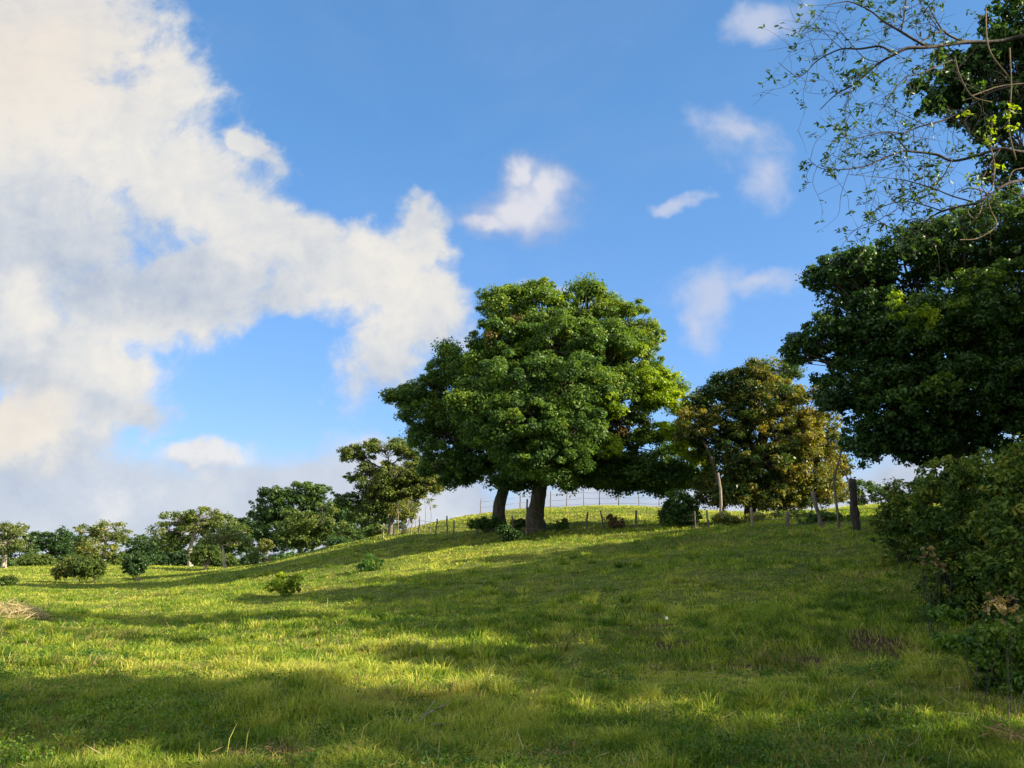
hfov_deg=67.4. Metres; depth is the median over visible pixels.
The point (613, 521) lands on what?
bush
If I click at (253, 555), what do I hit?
bush
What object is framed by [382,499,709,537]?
wire fence
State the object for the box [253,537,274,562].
bush
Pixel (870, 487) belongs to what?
tree
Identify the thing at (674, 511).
bush
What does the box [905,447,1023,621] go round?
shrub
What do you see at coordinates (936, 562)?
plant
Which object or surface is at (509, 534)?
bush
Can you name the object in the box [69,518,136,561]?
tree
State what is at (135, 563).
bush
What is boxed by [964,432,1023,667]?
shrub
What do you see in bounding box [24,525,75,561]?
tree
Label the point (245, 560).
thicket
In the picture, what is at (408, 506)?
sapling
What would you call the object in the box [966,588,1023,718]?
plant
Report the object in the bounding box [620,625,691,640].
dead weeds
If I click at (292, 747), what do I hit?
dead weeds
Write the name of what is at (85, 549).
tree
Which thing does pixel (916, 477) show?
tree
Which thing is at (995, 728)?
dry grass clump
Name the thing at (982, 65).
tree
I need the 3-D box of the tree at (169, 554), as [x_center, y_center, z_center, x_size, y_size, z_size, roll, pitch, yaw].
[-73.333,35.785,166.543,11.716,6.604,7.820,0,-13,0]
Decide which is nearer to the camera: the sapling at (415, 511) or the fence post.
the fence post
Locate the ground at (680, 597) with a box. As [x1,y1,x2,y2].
[0,503,1023,767]
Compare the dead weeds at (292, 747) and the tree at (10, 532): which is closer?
the dead weeds at (292, 747)
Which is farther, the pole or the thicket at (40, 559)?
the thicket at (40, 559)
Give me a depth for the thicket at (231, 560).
115.89 m
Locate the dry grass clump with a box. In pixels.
[980,709,1023,748]
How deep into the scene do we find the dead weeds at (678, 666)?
10.68 m
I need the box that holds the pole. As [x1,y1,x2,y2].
[717,473,723,526]
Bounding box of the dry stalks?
[0,512,1023,767]
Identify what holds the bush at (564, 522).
on the ground at (680, 597)
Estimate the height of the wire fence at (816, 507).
1.762 m
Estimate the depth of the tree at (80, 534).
160.95 m
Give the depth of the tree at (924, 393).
19.74 m
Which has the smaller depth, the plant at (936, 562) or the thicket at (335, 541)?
the plant at (936, 562)
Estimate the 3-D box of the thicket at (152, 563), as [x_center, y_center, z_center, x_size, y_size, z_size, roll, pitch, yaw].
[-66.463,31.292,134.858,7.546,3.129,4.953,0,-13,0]
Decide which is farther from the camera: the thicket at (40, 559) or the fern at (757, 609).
the thicket at (40, 559)
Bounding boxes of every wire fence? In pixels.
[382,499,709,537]
[480,489,659,512]
[750,482,912,527]
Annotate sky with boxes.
[0,0,1023,560]
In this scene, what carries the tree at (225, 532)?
on the ground at (680, 597)
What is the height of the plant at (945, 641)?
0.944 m
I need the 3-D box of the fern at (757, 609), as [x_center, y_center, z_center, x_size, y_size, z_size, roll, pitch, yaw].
[4.115,3.822,12.681,0.571,0.540,1.135,-7,-15,29]
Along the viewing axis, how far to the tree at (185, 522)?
122.15 m
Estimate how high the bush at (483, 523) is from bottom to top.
1.184 m
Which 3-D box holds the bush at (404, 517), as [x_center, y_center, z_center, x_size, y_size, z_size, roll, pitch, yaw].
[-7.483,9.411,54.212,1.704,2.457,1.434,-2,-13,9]
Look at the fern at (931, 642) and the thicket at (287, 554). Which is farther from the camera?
the thicket at (287, 554)
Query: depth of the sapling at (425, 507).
52.20 m
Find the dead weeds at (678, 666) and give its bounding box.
[644,657,718,674]
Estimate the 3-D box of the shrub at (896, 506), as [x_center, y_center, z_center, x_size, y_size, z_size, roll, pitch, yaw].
[9.293,3.272,18.097,1.660,2.220,1.815,0,-13,0]
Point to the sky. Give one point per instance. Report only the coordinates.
(228, 227)
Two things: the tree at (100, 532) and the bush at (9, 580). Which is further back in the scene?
the tree at (100, 532)
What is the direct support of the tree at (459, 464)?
on the ground at (680, 597)
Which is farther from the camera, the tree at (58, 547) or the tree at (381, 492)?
the tree at (58, 547)
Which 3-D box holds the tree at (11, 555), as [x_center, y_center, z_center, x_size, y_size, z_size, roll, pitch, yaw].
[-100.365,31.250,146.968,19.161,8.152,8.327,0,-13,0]
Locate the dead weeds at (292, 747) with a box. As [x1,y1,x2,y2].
[211,733,324,764]
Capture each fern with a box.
[739,600,781,628]
[916,636,936,653]
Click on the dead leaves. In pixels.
(557, 752)
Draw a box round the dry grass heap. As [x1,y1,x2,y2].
[0,597,51,619]
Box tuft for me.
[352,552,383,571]
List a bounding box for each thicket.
[0,556,17,566]
[13,552,56,565]
[55,552,100,564]
[108,555,154,565]
[149,552,195,565]
[195,552,242,566]
[238,551,283,565]
[270,551,302,560]
[325,534,365,546]
[361,522,398,537]
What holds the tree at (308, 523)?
on the ground at (680, 597)
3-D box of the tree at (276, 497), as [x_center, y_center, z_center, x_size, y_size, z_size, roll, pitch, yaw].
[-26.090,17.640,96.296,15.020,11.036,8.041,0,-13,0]
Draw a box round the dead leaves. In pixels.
[542,740,578,759]
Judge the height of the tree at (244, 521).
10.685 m
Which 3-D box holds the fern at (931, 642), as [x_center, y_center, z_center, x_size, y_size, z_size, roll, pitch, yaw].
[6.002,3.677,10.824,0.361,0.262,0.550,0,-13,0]
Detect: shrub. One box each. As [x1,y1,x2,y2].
[263,571,303,596]
[866,477,941,567]
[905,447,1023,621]
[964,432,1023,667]
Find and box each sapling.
[393,500,402,534]
[403,496,414,527]
[410,501,421,530]
[419,492,430,530]
[425,498,437,531]
[818,447,859,529]
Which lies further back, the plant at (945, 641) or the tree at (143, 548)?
the tree at (143, 548)
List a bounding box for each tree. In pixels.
[0,520,41,568]
[0,535,36,559]
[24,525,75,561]
[65,540,130,564]
[67,533,92,553]
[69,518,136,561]
[118,534,166,560]
[145,506,253,565]
[148,534,195,561]
[195,537,244,555]
[197,525,253,568]
[214,509,273,553]
[246,481,361,552]
[251,537,315,555]
[333,436,445,534]
[344,508,406,537]
[378,356,509,531]
[430,272,717,532]
[671,404,726,524]
[672,355,861,519]
[751,0,1023,285]
[776,182,1023,553]
[847,478,890,505]
[904,0,1023,192]
[909,475,942,491]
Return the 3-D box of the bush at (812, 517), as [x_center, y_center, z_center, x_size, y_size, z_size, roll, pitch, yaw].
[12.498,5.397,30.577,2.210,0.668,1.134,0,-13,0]
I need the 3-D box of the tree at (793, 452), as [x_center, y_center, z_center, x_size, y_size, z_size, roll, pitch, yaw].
[12.866,2.688,39.073,9.033,8.880,6.319,0,-13,0]
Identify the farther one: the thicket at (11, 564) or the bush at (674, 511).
the thicket at (11, 564)
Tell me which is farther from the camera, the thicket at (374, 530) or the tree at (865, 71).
the thicket at (374, 530)
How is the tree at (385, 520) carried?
on the ground at (680, 597)
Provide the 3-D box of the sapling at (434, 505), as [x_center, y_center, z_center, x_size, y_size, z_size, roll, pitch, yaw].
[-5.434,8.858,51.661,0.993,2.360,0.430,-6,-14,23]
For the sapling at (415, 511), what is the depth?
52.54 m
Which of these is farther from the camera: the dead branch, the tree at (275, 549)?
the tree at (275, 549)
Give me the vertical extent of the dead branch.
0.237 m
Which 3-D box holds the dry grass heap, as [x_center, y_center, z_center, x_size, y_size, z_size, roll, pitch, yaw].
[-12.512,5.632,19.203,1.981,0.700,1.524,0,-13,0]
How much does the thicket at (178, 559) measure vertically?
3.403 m
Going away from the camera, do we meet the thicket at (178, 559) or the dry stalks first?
the dry stalks
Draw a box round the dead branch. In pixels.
[397,700,449,727]
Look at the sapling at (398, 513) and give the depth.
53.34 m
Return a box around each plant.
[917,545,950,635]
[918,602,1023,697]
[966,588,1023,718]
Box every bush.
[0,574,19,586]
[50,554,107,583]
[120,550,149,581]
[186,544,222,571]
[246,550,258,564]
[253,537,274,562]
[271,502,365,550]
[393,501,417,533]
[466,515,525,533]
[495,523,523,541]
[546,518,569,532]
[603,513,625,528]
[656,488,702,527]
[711,509,814,525]
[796,511,850,524]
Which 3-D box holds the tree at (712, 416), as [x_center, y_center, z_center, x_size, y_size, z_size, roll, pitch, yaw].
[9.442,4.011,38.116,2.943,6.235,2.123,0,-13,0]
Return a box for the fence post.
[849,479,860,530]
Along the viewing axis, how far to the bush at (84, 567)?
55.01 m
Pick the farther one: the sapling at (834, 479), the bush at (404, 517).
the bush at (404, 517)
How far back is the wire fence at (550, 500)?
69.37 m
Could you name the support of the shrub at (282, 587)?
on the ground at (680, 597)
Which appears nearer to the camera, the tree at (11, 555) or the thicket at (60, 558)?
the thicket at (60, 558)
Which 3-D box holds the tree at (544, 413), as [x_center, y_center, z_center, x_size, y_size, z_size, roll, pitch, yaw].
[3.304,0.949,44.510,16.266,15.520,12.006,7,-15,-28]
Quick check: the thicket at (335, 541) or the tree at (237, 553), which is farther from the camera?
the tree at (237, 553)
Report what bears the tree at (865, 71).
on the ground at (680, 597)
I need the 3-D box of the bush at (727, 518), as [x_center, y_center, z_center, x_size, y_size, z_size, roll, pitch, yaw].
[11.656,6.210,35.534,5.026,0.892,1.388,0,-13,0]

